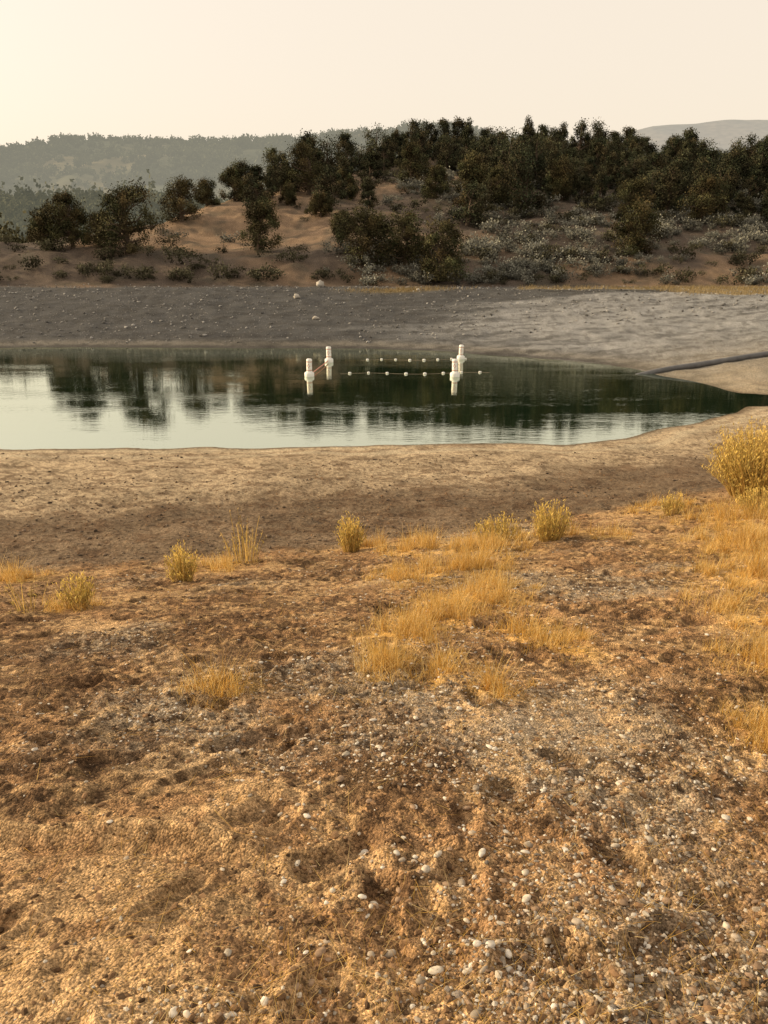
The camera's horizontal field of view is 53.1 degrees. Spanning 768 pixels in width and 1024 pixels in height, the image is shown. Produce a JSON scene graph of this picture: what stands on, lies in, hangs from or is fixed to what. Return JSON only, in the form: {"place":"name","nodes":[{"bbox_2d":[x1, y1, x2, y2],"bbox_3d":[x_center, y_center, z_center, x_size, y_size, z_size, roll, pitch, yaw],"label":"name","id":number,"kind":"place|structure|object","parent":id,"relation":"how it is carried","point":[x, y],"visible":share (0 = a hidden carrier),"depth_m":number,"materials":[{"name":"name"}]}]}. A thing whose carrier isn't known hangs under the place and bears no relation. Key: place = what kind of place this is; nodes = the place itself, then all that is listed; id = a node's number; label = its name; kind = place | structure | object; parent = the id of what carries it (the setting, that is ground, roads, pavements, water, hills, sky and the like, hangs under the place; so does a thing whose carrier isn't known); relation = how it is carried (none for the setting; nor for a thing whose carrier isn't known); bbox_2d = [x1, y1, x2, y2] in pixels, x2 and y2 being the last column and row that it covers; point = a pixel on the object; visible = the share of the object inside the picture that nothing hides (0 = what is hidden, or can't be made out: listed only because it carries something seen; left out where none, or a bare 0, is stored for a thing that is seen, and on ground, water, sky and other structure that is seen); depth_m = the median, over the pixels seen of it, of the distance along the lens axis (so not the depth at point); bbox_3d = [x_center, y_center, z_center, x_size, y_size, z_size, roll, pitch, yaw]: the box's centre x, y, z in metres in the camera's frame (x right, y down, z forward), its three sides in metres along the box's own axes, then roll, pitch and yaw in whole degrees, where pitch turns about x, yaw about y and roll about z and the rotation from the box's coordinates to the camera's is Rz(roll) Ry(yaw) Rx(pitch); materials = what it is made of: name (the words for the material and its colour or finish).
{"place":"outdoors","nodes":[
{"label":"outdoors","id":0,"kind":"place"},
{"bbox_2d":[4,127,451,201],"bbox_3d":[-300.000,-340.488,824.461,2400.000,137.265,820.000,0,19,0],"label":"distant hill","id":1,"kind":"structure","parent":0,"point":[64,180],"depth_m":632.59,"materials":[{"name":"plant"}]},
{"bbox_2d":[0,119,569,195],"bbox_3d":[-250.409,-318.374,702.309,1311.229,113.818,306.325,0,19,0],"label":"distant tree mass","id":2,"kind":"object","parent":1,"relation":"on","point":[204,153],"visible":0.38,"depth_m":675.10,"materials":[{"name":"plant"}]},
{"bbox_2d":[0,157,767,1023],"bbox_3d":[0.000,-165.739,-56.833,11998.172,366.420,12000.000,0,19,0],"label":"ground","id":3,"kind":"structure","parent":0,"point":[646,339],"depth_m":6.04,"materials":[{"name":"soil"}]},
{"bbox_2d":[0,578,59,613],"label":"dry weed","id":4,"kind":"object","parent":3,"relation":"on","point":[30,605],"visible":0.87,"depth_m":8.68,"materials":[{"name":"yellow plant"}]},
{"bbox_2d":[25,207,59,250],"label":"juniper tree","id":5,"kind":"object","parent":3,"relation":"on","point":[36,232],"visible":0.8,"depth_m":80.70,"materials":[{"name":"green plant"}]},
{"bbox_2d":[39,188,92,248],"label":"juniper tree","id":6,"kind":"object","parent":3,"relation":"on","point":[66,225],"visible":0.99,"depth_m":80.30,"materials":[{"name":"green plant"}]},
{"bbox_2d":[55,570,96,608],"bbox_3d":[-3.515,0.885,8.742,0.492,0.458,0.421,0,19,0],"label":"rabbitbrush","id":7,"kind":"object","parent":3,"relation":"on","point":[83,592],"visible":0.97,"depth_m":8.72,"materials":[{"name":"yellow plant"}]},
{"bbox_2d":[0,204,170,243],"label":"valley tree mass","id":8,"kind":"object","parent":3,"relation":"on","point":[9,232],"depth_m":97.19,"materials":[{"name":"green plant"}]},
{"bbox_2d":[78,210,122,245],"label":"juniper tree","id":9,"kind":"object","parent":3,"relation":"on","point":[85,239],"visible":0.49,"depth_m":81.05,"materials":[{"name":"green plant"}]},
{"bbox_2d":[83,177,172,254],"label":"juniper tree","id":10,"kind":"object","parent":3,"relation":"on","point":[124,202],"visible":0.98,"depth_m":78.74,"materials":[{"name":"green plant"}]},
{"bbox_2d":[156,172,203,221],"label":"juniper tree","id":11,"kind":"object","parent":3,"relation":"on","point":[182,188],"visible":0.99,"depth_m":93.14,"materials":[{"name":"green plant"}]},
{"bbox_2d":[163,539,201,581],"bbox_3d":[-2.820,0.679,10.791,0.559,0.686,0.473,0,19,0],"label":"rabbitbrush","id":12,"kind":"object","parent":3,"relation":"on","point":[181,568],"visible":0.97,"depth_m":10.75,"materials":[{"name":"yellow plant"}]},
{"bbox_2d":[192,176,221,206],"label":"juniper tree","id":13,"kind":"object","parent":3,"relation":"on","point":[205,199],"visible":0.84,"depth_m":103.33,"materials":[{"name":"green plant"}]},
{"bbox_2d":[214,162,247,200],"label":"juniper tree","id":14,"kind":"object","parent":3,"relation":"on","point":[233,180],"visible":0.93,"depth_m":106.42,"materials":[{"name":"green plant"}]},
{"bbox_2d":[219,507,266,562],"bbox_3d":[-2.352,0.401,12.749,0.772,0.965,0.772,-10,21,-28],"label":"dry weed","id":15,"kind":"object","parent":3,"relation":"on","point":[243,555],"visible":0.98,"depth_m":12.75,"materials":[{"name":"yellow plant"}]},
{"bbox_2d":[227,158,262,196],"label":"juniper tree","id":16,"kind":"object","parent":3,"relation":"on","point":[241,166],"visible":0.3,"depth_m":107.34,"materials":[{"name":"green plant"}]},
{"bbox_2d":[238,195,284,251],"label":"juniper tree","id":17,"kind":"object","parent":3,"relation":"on","point":[257,227],"visible":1,"depth_m":79.98,"materials":[{"name":"green plant"}]},
{"bbox_2d":[261,146,296,190],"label":"juniper tree","id":18,"kind":"object","parent":3,"relation":"on","point":[270,155],"visible":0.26,"depth_m":113.39,"materials":[{"name":"green plant"}]},
{"bbox_2d":[278,183,297,204],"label":"juniper tree","id":19,"kind":"object","parent":3,"relation":"on","point":[287,191],"visible":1,"depth_m":104.00,"materials":[{"name":"green plant"}]},
{"bbox_2d":[278,136,328,194],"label":"juniper tree","id":20,"kind":"object","parent":3,"relation":"on","point":[300,153],"visible":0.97,"depth_m":110.14,"materials":[{"name":"green plant"}]},
{"bbox_2d":[303,190,334,217],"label":"juniper tree","id":21,"kind":"object","parent":3,"relation":"on","point":[321,203],"visible":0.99,"depth_m":96.14,"materials":[{"name":"green plant"}]},
{"bbox_2d":[316,280,323,286],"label":"boulder","id":22,"kind":"object","parent":3,"relation":"on","point":[319,283],"visible":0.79,"depth_m":70.70,"materials":[{"name":"stone"}]},
{"bbox_2d":[328,209,361,242],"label":"juniper tree","id":23,"kind":"object","parent":3,"relation":"on","point":[332,225],"visible":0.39,"depth_m":82.17,"materials":[{"name":"green plant"}]},
{"bbox_2d":[336,166,358,199],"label":"juniper tree","id":24,"kind":"object","parent":3,"relation":"on","point":[350,181],"visible":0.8,"depth_m":106.48,"materials":[{"name":"green plant"}]},
{"bbox_2d":[332,512,366,552],"bbox_3d":[-0.602,0.354,13.415,0.612,0.757,0.493,0,19,0],"label":"rabbitbrush","id":25,"kind":"object","parent":3,"relation":"on","point":[350,543],"visible":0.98,"depth_m":13.37,"materials":[{"name":"yellow plant"}]},
{"bbox_2d":[0,451,719,569],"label":"beach clods","id":26,"kind":"object","parent":3,"relation":"on","point":[213,517],"visible":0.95,"depth_m":17.84,"materials":[{"name":"soil"}]},
{"bbox_2d":[330,199,396,265],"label":"juniper tree","id":27,"kind":"object","parent":3,"relation":"on","point":[371,221],"visible":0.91,"depth_m":75.86,"materials":[{"name":"green plant"}]},
{"bbox_2d":[0,461,767,1023],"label":"soil clods","id":28,"kind":"object","parent":3,"relation":"on","point":[570,969],"visible":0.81,"depth_m":2.94,"materials":[{"name":"soil"}]},
{"bbox_2d":[0,489,767,788],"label":"dry grass","id":29,"kind":"structure","parent":3,"relation":"on","point":[751,535],"depth_m":7.95,"materials":[{"name":"yellow plant"}]},
{"bbox_2d":[0,169,767,285],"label":"hillside scrub","id":30,"kind":"object","parent":3,"relation":"on","point":[258,275],"visible":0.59,"depth_m":77.15,"materials":[{"name":"green plant"}]},
{"bbox_2d":[0,283,767,343],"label":"shore stones","id":31,"kind":"object","parent":3,"relation":"on","point":[681,293],"visible":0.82,"depth_m":60.30,"materials":[{"name":"grey stone"}]},
{"bbox_2d":[380,205,439,265],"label":"juniper tree","id":32,"kind":"object","parent":3,"relation":"on","point":[406,223],"visible":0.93,"depth_m":75.59,"materials":[{"name":"green plant"}]},
{"bbox_2d":[393,138,433,183],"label":"juniper tree","id":33,"kind":"object","parent":3,"relation":"on","point":[410,151],"visible":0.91,"depth_m":112.70,"materials":[{"name":"green plant"}]},
{"bbox_2d":[103,573,767,1023],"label":"loose stones","id":34,"kind":"object","parent":3,"relation":"on","point":[173,1013],"visible":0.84,"depth_m":2.79,"materials":[{"name":"beige stone"}]},
{"bbox_2d":[420,165,453,198],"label":"juniper tree","id":35,"kind":"object","parent":3,"relation":"on","point":[438,177],"visible":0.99,"depth_m":102.62,"materials":[{"name":"green plant"}]},
{"bbox_2d":[416,215,471,281],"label":"juniper tree","id":36,"kind":"object","parent":3,"relation":"on","point":[444,257],"visible":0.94,"depth_m":73.27,"materials":[{"name":"green plant"}]},
{"bbox_2d":[162,162,767,285],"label":"sagebrush","id":37,"kind":"object","parent":3,"relation":"on","point":[749,226],"visible":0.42,"depth_m":81.83,"materials":[{"name":"grey plant"}]},
{"bbox_2d":[452,147,488,214],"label":"juniper tree","id":38,"kind":"object","parent":3,"relation":"on","point":[472,171],"visible":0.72,"depth_m":93.81,"materials":[{"name":"green plant"}]},
{"bbox_2d":[472,516,499,540],"bbox_3d":[1.754,0.257,13.155,0.467,0.487,0.436,-9,21,-25],"label":"rabbitbrush","id":39,"kind":"object","parent":3,"relation":"on","point":[484,530],"visible":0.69,"depth_m":13.19,"materials":[{"name":"yellow plant"}]},
{"bbox_2d":[483,162,512,205],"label":"juniper tree","id":40,"kind":"object","parent":3,"relation":"on","point":[496,172],"visible":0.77,"depth_m":100.75,"materials":[{"name":"green plant"}]},
{"bbox_2d":[239,115,767,226],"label":"juniper forest","id":41,"kind":"object","parent":3,"relation":"on","point":[678,160],"visible":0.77,"depth_m":109.92,"materials":[{"name":"green plant"}]},
{"bbox_2d":[481,511,525,540],"bbox_3d":[2.051,0.256,13.187,0.652,0.552,0.681,-17,25,-41],"label":"rabbitbrush","id":42,"kind":"object","parent":3,"relation":"on","point":[505,527],"visible":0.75,"depth_m":13.16,"materials":[{"name":"yellow plant"}]},
{"bbox_2d":[502,163,532,197],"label":"juniper tree","id":43,"kind":"object","parent":3,"relation":"on","point":[516,180],"visible":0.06,"depth_m":103.87,"materials":[{"name":"green plant"}]},
{"bbox_2d":[528,497,574,541],"bbox_3d":[2.719,0.120,12.601,0.758,0.769,0.689,0,19,0],"label":"rabbitbrush","id":44,"kind":"object","parent":3,"relation":"on","point":[549,525],"visible":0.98,"depth_m":12.54,"materials":[{"name":"yellow plant"}]},
{"bbox_2d":[540,154,577,200],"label":"juniper tree","id":45,"kind":"object","parent":3,"relation":"on","point":[561,177],"visible":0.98,"depth_m":102.16,"materials":[{"name":"green plant"}]},
{"bbox_2d":[608,174,657,220],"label":"juniper tree","id":46,"kind":"object","parent":3,"relation":"on","point":[635,187],"visible":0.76,"depth_m":92.30,"materials":[{"name":"green plant"}]},
{"bbox_2d":[610,198,670,255],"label":"juniper tree","id":47,"kind":"object","parent":3,"relation":"on","point":[636,226],"visible":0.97,"depth_m":78.42,"materials":[{"name":"green plant"}]},
{"bbox_2d":[660,490,689,515],"bbox_3d":[5.508,-0.186,14.619,0.502,0.499,0.481,0,19,0],"label":"rabbitbrush","id":48,"kind":"object","parent":3,"relation":"on","point":[669,504],"visible":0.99,"depth_m":14.59,"materials":[{"name":"yellow plant"}]},
{"bbox_2d":[636,351,767,373],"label":"pipeline","id":49,"kind":"object","parent":3,"relation":"on","point":[710,362],"visible":0.88,"depth_m":40.81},
{"bbox_2d":[675,171,731,223],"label":"juniper tree","id":50,"kind":"object","parent":3,"relation":"on","point":[704,201],"visible":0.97,"depth_m":89.86,"materials":[{"name":"green plant"}]},
{"bbox_2d":[702,416,767,501],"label":"rabbitbrush","id":51,"kind":"object","parent":3,"relation":"on","point":[744,467],"visible":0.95,"depth_m":15.31,"materials":[{"name":"leaves"},{"name":"twigs"},{"name":"flowers"}]},
{"bbox_2d":[732,485,767,516],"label":"rabbitbrush","id":52,"kind":"object","parent":3,"relation":"on","point":[755,494],"visible":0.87,"depth_m":13.47,"materials":[{"name":"yellow plant"}]},
{"bbox_2d":[0,347,767,449],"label":"lake water","id":53,"kind":"structure","parent":0,"point":[120,397],"depth_m":33.31,"materials":[{"name":"green liquid"}]},
{"bbox_2d":[304,358,313,376],"bbox_3d":[-3.844,-7.324,39.518,0.504,1.125,0.504,1,20,0],"label":"marker buoy","id":54,"kind":"object","parent":53,"relation":"in","point":[308,373],"visible":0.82,"depth_m":39.38,"materials":[{"name":"white plastic"}]},
{"bbox_2d":[325,346,332,362],"bbox_3d":[-3.206,-9.053,44.655,0.504,1.125,0.504,-1,17,0],"label":"marker buoy","id":55,"kind":"object","parent":53,"relation":"in","point":[329,359],"visible":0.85,"depth_m":44.50,"materials":[{"name":"white plastic"}]},
{"bbox_2d":[344,371,487,373],"bbox_3d":[1.652,-7.338,40.521,7.913,0.122,0.574,-1,19,-2],"label":"float line","id":56,"kind":"object","parent":53,"relation":"on","point":[425,372],"visible":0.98,"depth_m":40.52,"materials":[{"name":"white plastic"}]},
{"bbox_2d":[366,358,466,360],"bbox_3d":[1.953,-9.076,45.686,6.722,0.122,0.574,-1,19,-3],"label":"float line","id":57,"kind":"object","parent":53,"relation":"on","point":[410,359],"visible":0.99,"depth_m":45.77,"materials":[{"name":"white plastic"}]},
{"bbox_2d":[450,359,459,376],"bbox_3d":[3.642,-7.300,39.445,0.504,1.125,0.504,-1,16,0],"label":"marker buoy","id":58,"kind":"object","parent":53,"relation":"in","point":[454,373],"visible":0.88,"depth_m":39.30,"materials":[{"name":"white plastic"}]},
{"bbox_2d":[457,345,464,359],"bbox_3d":[4.609,-9.473,45.963,0.476,1.062,0.476,2,21,-1],"label":"marker buoy","id":59,"kind":"object","parent":53,"relation":"in","point":[460,356],"visible":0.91,"depth_m":45.83,"materials":[{"name":"white plastic"}]},
{"bbox_2d":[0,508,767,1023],"bbox_3d":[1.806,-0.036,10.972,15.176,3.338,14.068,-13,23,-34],"label":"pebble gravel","id":60,"kind":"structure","parent":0,"point":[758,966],"depth_m":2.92,"materials":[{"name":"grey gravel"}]},
{"bbox_2d":[0,523,767,1023],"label":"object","id":61,"kind":"object","parent":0,"point":[636,895],"depth_m":2.50,"materials":[{"name":"brown stone"}]},
{"bbox_2d":[0,0,767,146],"label":"sky","id":62,"kind":"structure","parent":0,"point":[162,68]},
{"bbox_2d":[310,284,767,295],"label":"shore grass","id":63,"kind":"structure","parent":0,"point":[679,289],"depth_m":67.34,"materials":[{"name":"plant"}]},
{"bbox_2d":[612,120,767,152],"bbox_3d":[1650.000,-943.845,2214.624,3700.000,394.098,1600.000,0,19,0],"label":"distant mesa","id":64,"kind":"structure","parent":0,"point":[722,133],"depth_m":2182.31,"materials":[{"name":"grey stone"}]},
{"bbox_3d":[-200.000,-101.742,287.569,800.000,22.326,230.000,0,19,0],"label":"near ridge","id":65,"kind":"structure","parent":0,"visible":0},
{"bbox_2d":[0,169,230,240],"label":"ridge tree mass","id":66,"kind":"object","parent":65,"relation":"on","point":[12,207],"visible":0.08,"depth_m":255.92,"materials":[{"name":"plant"}]}
]}

